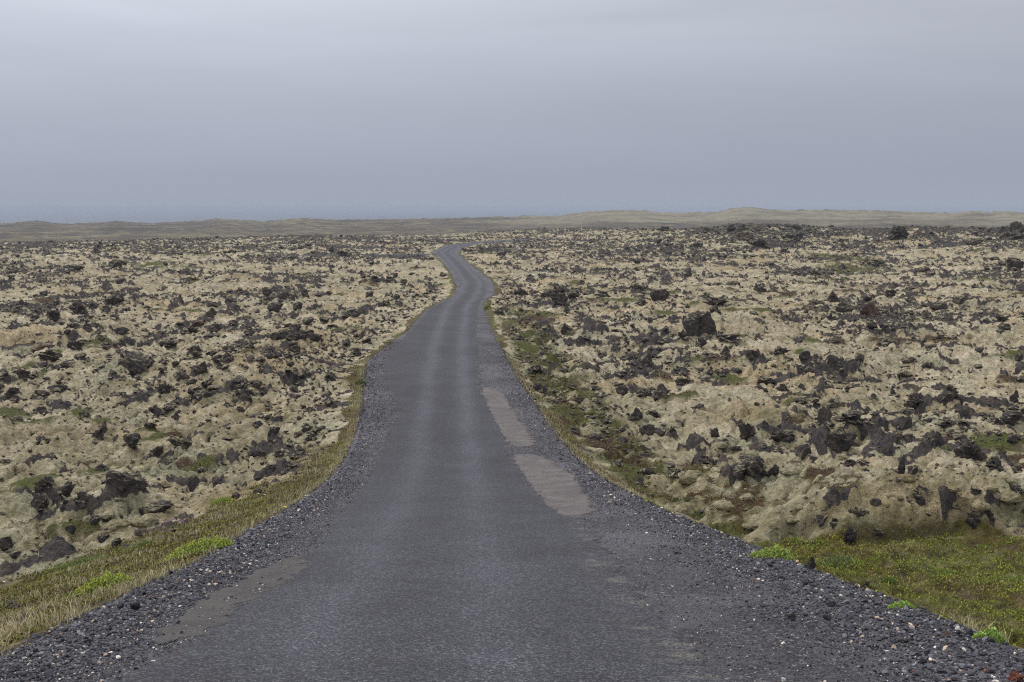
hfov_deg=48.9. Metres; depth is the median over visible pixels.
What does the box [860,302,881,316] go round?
lava rock
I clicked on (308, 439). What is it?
lava rock
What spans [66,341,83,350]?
lava rock
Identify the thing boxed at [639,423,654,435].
lava rock
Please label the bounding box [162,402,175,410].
lava rock
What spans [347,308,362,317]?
lava rock
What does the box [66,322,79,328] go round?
lava rock
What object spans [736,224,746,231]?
lava rock
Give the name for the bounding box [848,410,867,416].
lava rock
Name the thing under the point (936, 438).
lava rock
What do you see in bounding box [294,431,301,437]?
lava rock
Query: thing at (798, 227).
lava rock
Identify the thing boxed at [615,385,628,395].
lava rock
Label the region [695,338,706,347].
lava rock
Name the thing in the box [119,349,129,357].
lava rock
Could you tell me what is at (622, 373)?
lava rock
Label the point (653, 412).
lava rock
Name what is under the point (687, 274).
lava rock
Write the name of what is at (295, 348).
lava rock
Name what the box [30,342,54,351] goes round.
lava rock
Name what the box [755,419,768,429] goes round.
lava rock
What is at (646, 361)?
lava rock
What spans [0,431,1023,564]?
moss cushions
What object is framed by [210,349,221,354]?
lava rock
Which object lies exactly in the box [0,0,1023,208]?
sky
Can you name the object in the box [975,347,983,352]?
lava rock
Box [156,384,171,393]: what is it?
lava rock
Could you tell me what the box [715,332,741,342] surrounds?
lava rock
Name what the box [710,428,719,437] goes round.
lava rock
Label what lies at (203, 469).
lava rock
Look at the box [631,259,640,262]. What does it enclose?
lava rock
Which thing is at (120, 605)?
stone
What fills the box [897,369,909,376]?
lava rock
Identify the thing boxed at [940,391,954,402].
lava rock
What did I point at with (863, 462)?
lava rock
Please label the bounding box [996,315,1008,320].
lava rock
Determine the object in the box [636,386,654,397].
lava rock
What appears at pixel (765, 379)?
lava rock
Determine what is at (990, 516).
lava rock
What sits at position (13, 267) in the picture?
lava rock
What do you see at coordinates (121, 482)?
lava rock
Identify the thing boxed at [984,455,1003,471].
lava rock
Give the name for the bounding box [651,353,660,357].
lava rock
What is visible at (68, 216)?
sea
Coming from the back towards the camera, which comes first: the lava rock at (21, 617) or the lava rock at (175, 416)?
the lava rock at (175, 416)
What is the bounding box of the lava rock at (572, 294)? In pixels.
[567,291,578,298]
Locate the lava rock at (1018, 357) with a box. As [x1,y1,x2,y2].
[1014,353,1022,361]
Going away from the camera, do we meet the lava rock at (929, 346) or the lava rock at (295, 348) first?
the lava rock at (295, 348)
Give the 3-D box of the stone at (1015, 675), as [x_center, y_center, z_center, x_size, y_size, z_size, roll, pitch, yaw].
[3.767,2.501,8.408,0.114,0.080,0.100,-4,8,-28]
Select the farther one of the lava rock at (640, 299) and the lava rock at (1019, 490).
the lava rock at (640, 299)
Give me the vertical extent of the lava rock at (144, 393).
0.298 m
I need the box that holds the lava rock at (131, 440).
[122,433,140,449]
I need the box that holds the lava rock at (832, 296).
[822,290,839,301]
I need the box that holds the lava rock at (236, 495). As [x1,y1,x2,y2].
[231,492,239,498]
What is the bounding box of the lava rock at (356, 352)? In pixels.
[352,348,361,355]
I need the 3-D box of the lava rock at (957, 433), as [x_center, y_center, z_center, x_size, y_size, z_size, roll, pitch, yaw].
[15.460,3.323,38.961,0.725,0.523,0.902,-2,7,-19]
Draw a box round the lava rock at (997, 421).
[991,417,1003,424]
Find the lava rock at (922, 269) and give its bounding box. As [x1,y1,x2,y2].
[916,267,929,272]
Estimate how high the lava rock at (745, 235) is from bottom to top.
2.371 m
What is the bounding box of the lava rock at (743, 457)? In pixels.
[736,453,752,461]
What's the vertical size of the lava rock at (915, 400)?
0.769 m
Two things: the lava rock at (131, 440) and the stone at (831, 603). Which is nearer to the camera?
the stone at (831, 603)
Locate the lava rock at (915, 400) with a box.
[903,392,923,409]
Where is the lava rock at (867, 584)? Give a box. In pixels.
[862,581,871,588]
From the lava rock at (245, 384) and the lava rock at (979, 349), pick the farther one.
the lava rock at (979, 349)
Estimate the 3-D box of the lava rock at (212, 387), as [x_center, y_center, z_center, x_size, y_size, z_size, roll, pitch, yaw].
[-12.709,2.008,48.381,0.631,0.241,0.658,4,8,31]
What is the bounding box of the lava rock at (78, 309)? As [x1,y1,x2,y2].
[69,306,87,314]
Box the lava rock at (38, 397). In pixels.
[34,396,43,399]
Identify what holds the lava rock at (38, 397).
on the ground at (690, 445)
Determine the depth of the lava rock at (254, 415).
42.85 m
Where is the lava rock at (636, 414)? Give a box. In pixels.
[627,407,642,420]
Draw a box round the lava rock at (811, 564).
[804,557,816,568]
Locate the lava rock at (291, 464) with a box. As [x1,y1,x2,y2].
[285,460,298,467]
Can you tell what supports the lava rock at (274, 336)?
on the ground at (690, 445)
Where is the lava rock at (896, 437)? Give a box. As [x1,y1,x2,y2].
[893,434,899,442]
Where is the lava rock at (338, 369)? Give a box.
[328,366,344,371]
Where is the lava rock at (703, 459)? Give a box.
[697,455,709,464]
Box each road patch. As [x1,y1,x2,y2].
[153,555,311,645]
[390,407,402,411]
[482,387,536,446]
[512,454,598,515]
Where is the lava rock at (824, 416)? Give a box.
[814,406,834,427]
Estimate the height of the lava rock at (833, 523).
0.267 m
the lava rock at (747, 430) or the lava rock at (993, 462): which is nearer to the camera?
the lava rock at (993, 462)
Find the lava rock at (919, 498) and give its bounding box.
[913,485,928,505]
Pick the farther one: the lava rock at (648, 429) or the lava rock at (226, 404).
the lava rock at (226, 404)
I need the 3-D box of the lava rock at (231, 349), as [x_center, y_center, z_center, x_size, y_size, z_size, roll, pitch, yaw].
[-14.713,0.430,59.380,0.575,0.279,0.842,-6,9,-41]
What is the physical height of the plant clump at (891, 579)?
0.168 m
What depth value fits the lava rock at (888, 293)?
98.39 m
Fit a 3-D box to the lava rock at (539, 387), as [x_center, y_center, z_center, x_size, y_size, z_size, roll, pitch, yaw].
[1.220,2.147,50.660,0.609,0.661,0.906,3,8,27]
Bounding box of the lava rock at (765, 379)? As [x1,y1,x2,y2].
[756,375,776,384]
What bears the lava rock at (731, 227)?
on the ground at (690, 445)
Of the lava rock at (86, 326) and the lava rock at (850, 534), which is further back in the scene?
the lava rock at (86, 326)
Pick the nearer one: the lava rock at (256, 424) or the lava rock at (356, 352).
the lava rock at (256, 424)
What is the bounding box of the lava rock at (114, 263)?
[109,260,121,267]
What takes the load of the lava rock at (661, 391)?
on the ground at (690, 445)
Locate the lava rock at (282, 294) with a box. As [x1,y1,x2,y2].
[278,289,288,299]
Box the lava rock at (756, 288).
[753,283,761,291]
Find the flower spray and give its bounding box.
[162,518,184,527]
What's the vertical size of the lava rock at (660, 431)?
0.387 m
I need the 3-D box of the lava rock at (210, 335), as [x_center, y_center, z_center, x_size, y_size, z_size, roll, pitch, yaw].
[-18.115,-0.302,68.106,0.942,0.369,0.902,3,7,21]
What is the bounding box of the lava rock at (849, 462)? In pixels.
[842,459,855,466]
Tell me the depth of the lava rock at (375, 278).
125.14 m
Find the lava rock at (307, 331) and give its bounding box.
[304,329,313,333]
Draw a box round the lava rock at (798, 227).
[792,224,802,230]
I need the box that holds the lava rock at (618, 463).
[613,460,623,467]
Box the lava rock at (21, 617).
[17,614,25,624]
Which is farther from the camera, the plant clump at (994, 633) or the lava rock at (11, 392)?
the lava rock at (11, 392)
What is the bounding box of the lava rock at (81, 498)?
[74,491,88,508]
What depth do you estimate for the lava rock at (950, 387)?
44.70 m
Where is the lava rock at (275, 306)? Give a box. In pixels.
[267,301,282,311]
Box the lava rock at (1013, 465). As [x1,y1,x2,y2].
[1007,461,1022,470]
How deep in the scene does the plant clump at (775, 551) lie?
15.88 m
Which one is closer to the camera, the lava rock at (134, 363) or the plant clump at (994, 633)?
the plant clump at (994, 633)
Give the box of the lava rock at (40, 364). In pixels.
[32,362,47,367]
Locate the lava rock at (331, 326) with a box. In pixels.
[326,324,337,329]
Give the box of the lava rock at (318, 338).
[315,334,321,341]
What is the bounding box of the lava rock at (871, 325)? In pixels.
[866,322,877,328]
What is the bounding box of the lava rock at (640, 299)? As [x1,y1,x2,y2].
[633,297,645,301]
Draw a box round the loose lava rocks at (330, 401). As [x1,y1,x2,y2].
[0,225,1023,605]
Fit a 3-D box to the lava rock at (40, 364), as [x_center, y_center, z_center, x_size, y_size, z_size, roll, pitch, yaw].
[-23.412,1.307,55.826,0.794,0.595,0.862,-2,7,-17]
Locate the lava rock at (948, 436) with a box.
[941,433,953,440]
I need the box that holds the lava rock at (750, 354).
[745,350,759,358]
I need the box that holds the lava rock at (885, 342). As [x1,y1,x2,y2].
[881,338,897,345]
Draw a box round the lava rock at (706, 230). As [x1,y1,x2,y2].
[702,227,709,232]
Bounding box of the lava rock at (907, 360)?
[901,357,915,363]
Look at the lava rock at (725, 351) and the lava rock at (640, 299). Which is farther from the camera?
the lava rock at (640, 299)
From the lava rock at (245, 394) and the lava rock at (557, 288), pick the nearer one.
the lava rock at (245, 394)
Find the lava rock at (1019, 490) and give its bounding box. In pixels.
[1015,488,1022,493]
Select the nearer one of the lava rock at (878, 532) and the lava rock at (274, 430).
the lava rock at (878, 532)
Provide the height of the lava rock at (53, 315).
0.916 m
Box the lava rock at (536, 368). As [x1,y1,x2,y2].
[527,364,542,372]
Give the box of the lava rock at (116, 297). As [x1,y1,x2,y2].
[104,291,124,304]
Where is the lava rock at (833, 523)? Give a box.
[829,518,837,527]
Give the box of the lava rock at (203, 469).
[197,466,207,473]
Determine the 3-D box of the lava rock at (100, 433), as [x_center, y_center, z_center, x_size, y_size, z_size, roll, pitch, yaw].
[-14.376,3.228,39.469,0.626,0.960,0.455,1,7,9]
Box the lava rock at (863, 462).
[857,459,869,465]
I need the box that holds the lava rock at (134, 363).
[117,352,154,374]
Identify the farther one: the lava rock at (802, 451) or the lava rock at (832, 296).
the lava rock at (832, 296)
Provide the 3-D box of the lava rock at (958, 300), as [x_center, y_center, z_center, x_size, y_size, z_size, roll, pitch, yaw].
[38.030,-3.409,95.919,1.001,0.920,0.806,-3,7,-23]
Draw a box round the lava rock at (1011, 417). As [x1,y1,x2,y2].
[1001,410,1023,425]
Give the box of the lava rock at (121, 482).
[105,470,147,492]
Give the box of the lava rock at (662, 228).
[659,226,668,230]
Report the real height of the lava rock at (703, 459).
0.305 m
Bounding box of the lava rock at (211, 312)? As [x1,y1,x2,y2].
[205,308,216,317]
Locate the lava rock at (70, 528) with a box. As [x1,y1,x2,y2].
[65,524,75,533]
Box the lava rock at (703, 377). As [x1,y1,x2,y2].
[698,374,714,381]
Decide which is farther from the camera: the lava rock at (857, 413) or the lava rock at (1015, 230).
the lava rock at (1015, 230)
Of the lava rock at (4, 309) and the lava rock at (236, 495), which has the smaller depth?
the lava rock at (236, 495)
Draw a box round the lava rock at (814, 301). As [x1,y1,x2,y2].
[807,299,820,303]
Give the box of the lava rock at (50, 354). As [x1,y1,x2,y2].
[37,348,62,360]
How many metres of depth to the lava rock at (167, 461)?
35.84 m
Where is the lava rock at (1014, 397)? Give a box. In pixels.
[1009,390,1018,403]
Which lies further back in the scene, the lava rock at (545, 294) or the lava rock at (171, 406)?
the lava rock at (545, 294)
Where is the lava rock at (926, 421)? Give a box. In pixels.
[919,417,934,423]
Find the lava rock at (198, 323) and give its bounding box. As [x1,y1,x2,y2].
[189,320,205,326]
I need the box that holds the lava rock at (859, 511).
[848,506,869,516]
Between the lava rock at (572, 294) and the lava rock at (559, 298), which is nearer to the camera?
the lava rock at (559, 298)
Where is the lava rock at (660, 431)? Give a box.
[654,428,665,435]
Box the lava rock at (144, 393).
[136,391,150,395]
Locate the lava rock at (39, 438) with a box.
[35,435,46,444]
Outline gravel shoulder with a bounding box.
[0,239,1023,681]
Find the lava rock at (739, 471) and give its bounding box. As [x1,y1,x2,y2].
[733,464,746,479]
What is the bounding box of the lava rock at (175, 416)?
[171,412,179,420]
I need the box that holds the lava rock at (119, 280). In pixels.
[115,277,126,283]
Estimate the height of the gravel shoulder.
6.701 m
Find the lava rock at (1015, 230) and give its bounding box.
[996,221,1023,239]
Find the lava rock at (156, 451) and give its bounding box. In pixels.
[149,445,163,457]
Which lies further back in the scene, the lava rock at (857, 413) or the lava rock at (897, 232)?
the lava rock at (897, 232)
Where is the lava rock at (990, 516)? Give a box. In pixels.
[984,510,995,525]
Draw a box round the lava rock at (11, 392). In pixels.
[4,387,21,398]
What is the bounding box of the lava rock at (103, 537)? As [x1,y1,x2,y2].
[97,531,109,542]
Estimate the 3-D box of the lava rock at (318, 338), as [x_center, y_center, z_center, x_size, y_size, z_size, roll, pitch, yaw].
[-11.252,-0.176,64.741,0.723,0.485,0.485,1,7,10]
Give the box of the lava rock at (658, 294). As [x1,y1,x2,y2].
[650,289,669,301]
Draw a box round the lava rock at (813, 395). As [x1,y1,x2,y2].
[808,391,820,398]
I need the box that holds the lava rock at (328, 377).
[324,374,335,380]
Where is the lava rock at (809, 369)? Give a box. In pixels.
[803,366,814,372]
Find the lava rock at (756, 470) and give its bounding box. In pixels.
[743,457,766,481]
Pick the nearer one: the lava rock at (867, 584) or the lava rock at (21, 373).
the lava rock at (867, 584)
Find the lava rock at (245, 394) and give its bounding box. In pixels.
[240,389,251,400]
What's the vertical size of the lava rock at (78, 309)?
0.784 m
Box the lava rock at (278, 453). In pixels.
[272,450,284,456]
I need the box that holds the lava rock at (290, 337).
[285,334,297,340]
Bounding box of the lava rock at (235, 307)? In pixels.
[230,304,242,311]
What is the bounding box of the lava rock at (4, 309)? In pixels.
[0,307,11,311]
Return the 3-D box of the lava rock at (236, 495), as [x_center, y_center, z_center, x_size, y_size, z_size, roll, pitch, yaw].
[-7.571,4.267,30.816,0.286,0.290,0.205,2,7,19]
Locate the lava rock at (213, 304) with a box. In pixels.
[206,302,217,306]
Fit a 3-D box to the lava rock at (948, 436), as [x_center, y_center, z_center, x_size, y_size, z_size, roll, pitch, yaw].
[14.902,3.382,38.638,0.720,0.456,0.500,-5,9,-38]
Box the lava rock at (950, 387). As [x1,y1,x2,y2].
[943,384,958,396]
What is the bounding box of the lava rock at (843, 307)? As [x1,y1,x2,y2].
[835,302,853,312]
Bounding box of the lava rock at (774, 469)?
[766,464,778,477]
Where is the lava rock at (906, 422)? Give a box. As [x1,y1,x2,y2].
[901,416,912,429]
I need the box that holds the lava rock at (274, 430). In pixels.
[267,427,278,435]
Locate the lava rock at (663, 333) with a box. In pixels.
[660,331,670,337]
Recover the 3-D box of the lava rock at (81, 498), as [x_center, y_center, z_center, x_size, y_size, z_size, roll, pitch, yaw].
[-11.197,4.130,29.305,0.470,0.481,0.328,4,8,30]
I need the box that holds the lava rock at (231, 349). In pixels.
[228,347,238,351]
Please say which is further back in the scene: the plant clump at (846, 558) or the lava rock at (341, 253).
the lava rock at (341, 253)
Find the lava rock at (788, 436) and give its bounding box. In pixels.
[768,430,795,442]
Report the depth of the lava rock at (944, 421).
40.50 m
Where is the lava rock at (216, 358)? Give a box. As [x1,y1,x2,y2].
[211,354,221,363]
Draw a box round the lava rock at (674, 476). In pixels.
[669,471,678,479]
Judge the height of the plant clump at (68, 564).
0.402 m
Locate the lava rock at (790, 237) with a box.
[781,232,803,241]
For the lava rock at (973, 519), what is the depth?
26.71 m
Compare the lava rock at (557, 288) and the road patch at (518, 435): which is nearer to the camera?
the road patch at (518, 435)
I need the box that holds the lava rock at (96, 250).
[91,248,100,253]
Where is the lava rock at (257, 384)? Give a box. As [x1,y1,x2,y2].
[252,381,261,388]
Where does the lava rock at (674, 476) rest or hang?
on the ground at (690, 445)
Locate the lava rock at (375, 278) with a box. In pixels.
[369,275,379,281]
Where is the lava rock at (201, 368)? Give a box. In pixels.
[193,361,207,375]
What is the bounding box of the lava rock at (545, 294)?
[540,291,552,297]
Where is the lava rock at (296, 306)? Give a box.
[292,302,302,310]
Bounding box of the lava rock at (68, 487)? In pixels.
[62,481,74,496]
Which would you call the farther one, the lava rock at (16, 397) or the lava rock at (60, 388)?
the lava rock at (60, 388)
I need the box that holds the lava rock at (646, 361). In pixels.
[640,353,652,367]
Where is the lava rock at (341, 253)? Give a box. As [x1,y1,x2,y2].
[337,251,346,255]
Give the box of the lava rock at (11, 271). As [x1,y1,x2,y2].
[7,269,17,273]
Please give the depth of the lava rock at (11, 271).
132.75 m
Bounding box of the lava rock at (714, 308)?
[708,305,720,312]
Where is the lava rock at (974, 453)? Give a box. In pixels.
[953,446,987,461]
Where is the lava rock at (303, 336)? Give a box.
[298,334,307,339]
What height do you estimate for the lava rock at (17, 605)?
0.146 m
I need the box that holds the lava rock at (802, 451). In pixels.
[795,444,810,459]
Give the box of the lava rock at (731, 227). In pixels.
[727,224,735,231]
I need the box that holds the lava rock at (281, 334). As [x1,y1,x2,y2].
[277,331,287,338]
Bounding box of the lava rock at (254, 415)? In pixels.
[248,412,265,418]
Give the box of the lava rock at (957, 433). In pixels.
[945,428,966,440]
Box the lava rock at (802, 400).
[798,396,807,404]
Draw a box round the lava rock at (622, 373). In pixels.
[617,371,629,375]
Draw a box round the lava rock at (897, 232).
[887,225,908,239]
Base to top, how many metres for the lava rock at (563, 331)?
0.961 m
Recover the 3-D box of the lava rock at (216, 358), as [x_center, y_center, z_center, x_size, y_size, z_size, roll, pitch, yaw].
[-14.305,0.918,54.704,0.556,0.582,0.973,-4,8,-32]
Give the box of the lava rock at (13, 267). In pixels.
[7,266,23,271]
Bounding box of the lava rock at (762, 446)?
[754,444,765,448]
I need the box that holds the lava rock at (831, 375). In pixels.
[827,368,840,380]
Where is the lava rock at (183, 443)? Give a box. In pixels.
[167,435,191,449]
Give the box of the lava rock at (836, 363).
[827,354,847,370]
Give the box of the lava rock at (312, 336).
[308,333,316,340]
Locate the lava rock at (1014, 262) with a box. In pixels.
[1006,257,1023,270]
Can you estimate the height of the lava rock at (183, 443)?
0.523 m
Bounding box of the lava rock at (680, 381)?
[674,377,690,385]
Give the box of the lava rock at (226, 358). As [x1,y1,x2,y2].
[220,351,232,363]
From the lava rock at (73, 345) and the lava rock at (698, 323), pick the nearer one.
the lava rock at (73, 345)
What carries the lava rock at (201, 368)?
on the ground at (690, 445)
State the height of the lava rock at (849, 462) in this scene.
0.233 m
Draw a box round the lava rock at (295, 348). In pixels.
[290,345,300,353]
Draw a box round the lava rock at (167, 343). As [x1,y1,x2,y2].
[157,339,178,346]
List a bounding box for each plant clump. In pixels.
[50,554,109,571]
[70,571,134,597]
[129,540,153,549]
[163,535,233,561]
[209,495,233,505]
[355,379,365,385]
[684,510,704,519]
[748,544,795,561]
[818,554,856,567]
[880,576,896,583]
[884,600,918,609]
[971,626,1005,643]
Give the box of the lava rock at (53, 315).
[46,309,60,320]
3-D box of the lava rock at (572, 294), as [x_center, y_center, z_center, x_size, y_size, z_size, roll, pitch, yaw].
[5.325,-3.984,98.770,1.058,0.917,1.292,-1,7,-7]
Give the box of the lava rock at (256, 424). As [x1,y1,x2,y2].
[252,420,263,428]
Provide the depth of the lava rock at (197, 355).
57.38 m
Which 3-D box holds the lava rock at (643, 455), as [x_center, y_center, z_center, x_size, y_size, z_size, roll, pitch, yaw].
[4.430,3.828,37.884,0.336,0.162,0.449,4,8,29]
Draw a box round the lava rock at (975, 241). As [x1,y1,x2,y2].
[965,237,983,244]
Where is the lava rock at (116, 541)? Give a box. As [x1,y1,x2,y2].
[111,537,122,546]
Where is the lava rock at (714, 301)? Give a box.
[703,297,728,306]
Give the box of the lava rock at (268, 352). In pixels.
[259,346,281,358]
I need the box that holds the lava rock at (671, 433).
[665,426,678,439]
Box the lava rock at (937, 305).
[929,301,946,309]
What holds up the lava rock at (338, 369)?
on the ground at (690, 445)
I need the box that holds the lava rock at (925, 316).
[922,312,929,319]
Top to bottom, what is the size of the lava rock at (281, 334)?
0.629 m
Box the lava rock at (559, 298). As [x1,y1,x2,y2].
[550,292,569,306]
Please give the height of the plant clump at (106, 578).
0.387 m
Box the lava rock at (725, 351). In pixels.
[720,345,730,356]
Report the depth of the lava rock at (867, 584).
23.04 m
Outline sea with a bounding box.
[0,209,1023,223]
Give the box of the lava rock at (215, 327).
[208,324,222,331]
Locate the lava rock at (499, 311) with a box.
[493,307,503,315]
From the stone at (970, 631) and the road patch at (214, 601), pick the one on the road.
the road patch at (214, 601)
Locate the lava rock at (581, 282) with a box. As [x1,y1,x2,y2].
[576,280,584,284]
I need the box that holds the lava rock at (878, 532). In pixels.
[872,528,883,536]
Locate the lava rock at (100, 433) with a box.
[92,419,107,440]
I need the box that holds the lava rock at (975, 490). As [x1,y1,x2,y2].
[970,486,982,493]
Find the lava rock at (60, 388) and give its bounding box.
[49,385,67,391]
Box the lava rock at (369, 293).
[365,291,373,297]
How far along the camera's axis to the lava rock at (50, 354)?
59.82 m
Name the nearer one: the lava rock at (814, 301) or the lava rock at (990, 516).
the lava rock at (990, 516)
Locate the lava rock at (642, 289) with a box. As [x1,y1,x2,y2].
[630,284,651,293]
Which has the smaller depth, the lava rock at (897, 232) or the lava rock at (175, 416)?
the lava rock at (175, 416)
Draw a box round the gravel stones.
[0,341,1023,681]
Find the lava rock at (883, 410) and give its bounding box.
[880,406,887,412]
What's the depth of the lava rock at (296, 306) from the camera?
90.08 m
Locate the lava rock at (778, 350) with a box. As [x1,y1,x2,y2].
[769,346,790,354]
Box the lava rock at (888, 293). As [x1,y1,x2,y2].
[884,289,896,296]
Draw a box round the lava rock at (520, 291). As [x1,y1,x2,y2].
[514,286,527,295]
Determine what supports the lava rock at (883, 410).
on the ground at (690, 445)
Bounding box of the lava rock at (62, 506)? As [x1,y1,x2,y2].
[59,499,67,511]
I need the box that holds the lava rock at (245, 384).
[236,379,251,388]
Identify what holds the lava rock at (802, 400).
on the ground at (690, 445)
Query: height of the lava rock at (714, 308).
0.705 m
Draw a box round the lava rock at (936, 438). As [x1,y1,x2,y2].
[927,431,946,448]
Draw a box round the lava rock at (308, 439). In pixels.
[303,436,313,443]
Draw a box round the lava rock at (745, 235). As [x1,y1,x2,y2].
[735,231,752,240]
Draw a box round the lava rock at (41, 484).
[34,476,53,493]
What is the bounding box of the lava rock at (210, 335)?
[203,333,219,337]
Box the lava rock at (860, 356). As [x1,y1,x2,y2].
[855,353,864,362]
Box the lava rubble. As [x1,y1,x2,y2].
[0,222,1023,612]
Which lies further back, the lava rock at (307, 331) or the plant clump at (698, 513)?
the lava rock at (307, 331)
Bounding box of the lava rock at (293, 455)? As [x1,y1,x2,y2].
[287,453,298,457]
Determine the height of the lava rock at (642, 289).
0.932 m
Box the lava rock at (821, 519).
[816,513,827,526]
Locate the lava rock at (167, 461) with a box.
[163,459,171,463]
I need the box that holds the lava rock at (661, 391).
[651,383,670,399]
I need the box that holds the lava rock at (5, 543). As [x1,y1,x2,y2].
[0,536,11,550]
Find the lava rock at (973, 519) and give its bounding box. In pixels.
[965,512,983,528]
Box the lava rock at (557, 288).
[551,285,564,292]
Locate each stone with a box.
[116,602,123,608]
[130,603,140,609]
[787,613,795,620]
[826,601,835,606]
[940,631,950,635]
[966,628,973,635]
[1006,670,1023,681]
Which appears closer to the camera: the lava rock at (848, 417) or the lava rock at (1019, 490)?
the lava rock at (1019, 490)
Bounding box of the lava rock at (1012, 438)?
[1007,434,1017,443]
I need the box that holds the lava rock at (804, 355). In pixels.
[799,350,810,360]
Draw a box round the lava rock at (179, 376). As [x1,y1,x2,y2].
[173,371,189,380]
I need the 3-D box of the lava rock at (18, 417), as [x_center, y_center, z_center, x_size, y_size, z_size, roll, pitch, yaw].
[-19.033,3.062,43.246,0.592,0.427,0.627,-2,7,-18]
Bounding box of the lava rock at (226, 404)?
[223,402,231,407]
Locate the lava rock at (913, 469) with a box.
[907,465,917,474]
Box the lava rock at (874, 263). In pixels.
[869,259,885,266]
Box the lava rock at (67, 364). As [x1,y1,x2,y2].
[59,362,74,367]
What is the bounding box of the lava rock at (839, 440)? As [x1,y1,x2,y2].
[824,427,854,453]
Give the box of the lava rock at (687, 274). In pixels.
[683,271,691,277]
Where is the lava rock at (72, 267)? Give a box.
[63,264,84,271]
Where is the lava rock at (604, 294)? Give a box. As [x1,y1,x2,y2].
[597,291,610,296]
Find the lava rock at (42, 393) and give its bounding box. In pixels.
[29,390,49,399]
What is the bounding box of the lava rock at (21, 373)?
[16,369,29,377]
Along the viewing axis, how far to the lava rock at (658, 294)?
94.49 m
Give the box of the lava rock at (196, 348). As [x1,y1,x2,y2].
[186,345,203,354]
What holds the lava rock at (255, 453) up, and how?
on the ground at (690, 445)
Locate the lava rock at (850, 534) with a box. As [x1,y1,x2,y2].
[843,527,857,543]
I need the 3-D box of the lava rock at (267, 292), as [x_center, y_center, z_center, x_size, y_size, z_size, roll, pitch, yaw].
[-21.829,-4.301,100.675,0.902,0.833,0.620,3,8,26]
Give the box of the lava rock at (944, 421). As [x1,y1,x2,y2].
[940,419,950,424]
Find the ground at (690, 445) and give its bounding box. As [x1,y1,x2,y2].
[0,207,1023,656]
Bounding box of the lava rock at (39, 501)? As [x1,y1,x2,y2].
[30,493,48,511]
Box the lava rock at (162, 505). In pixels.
[144,499,174,513]
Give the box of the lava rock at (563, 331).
[561,323,566,334]
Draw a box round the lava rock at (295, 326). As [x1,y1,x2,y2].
[289,323,300,330]
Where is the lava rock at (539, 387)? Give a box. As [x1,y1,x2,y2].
[532,382,547,393]
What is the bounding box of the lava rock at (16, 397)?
[10,395,23,400]
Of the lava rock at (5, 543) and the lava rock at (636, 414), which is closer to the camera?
the lava rock at (5, 543)
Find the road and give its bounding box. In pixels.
[98,235,719,681]
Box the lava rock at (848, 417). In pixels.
[831,412,865,423]
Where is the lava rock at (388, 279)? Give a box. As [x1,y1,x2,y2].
[382,276,393,282]
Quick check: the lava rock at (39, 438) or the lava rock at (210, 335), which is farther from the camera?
the lava rock at (210, 335)
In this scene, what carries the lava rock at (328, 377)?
on the ground at (690, 445)
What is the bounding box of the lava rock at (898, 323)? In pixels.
[894,320,906,325]
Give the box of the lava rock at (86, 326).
[80,322,93,330]
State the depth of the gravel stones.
11.70 m
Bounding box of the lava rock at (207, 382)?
[201,378,214,388]
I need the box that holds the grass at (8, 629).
[0,355,1011,655]
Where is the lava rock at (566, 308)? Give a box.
[563,304,571,311]
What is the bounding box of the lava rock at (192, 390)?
[187,386,201,395]
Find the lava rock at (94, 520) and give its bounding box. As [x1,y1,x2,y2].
[89,515,100,524]
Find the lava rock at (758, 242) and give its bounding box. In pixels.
[748,238,771,248]
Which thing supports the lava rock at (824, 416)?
on the ground at (690, 445)
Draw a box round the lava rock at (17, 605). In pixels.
[10,603,21,608]
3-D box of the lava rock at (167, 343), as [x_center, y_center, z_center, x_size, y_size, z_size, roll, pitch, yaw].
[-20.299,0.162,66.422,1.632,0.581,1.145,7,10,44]
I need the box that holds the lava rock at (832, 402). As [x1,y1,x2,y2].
[826,398,846,406]
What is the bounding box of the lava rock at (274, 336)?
[270,332,278,339]
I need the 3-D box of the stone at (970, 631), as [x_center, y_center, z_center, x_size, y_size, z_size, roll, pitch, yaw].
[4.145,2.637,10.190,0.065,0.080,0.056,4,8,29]
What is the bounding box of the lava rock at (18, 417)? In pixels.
[9,414,23,421]
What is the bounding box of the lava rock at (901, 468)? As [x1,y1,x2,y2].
[898,454,905,473]
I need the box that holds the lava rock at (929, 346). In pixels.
[925,344,936,349]
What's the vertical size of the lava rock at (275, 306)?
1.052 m
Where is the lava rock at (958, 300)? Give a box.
[952,296,963,304]
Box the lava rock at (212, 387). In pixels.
[207,385,222,389]
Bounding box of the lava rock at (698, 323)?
[682,310,716,336]
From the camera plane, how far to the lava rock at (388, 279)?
122.91 m
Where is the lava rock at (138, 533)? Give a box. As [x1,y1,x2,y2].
[135,531,142,535]
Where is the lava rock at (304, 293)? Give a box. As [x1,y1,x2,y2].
[301,290,309,297]
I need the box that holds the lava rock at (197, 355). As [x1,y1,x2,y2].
[191,350,202,359]
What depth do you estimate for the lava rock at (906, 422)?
41.22 m
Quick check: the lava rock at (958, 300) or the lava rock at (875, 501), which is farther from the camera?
the lava rock at (958, 300)
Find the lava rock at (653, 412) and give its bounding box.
[647,409,659,416]
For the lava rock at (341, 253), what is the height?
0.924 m
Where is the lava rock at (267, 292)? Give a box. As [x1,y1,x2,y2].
[262,288,272,295]
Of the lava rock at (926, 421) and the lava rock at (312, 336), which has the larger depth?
the lava rock at (312, 336)
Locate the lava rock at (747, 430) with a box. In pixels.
[738,422,755,440]
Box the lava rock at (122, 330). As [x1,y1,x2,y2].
[114,326,129,334]
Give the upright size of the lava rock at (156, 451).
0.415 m
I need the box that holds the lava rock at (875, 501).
[870,498,880,505]
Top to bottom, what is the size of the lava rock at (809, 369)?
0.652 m
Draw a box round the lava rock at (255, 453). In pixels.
[245,448,266,456]
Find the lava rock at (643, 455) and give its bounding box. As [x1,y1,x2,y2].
[638,453,648,457]

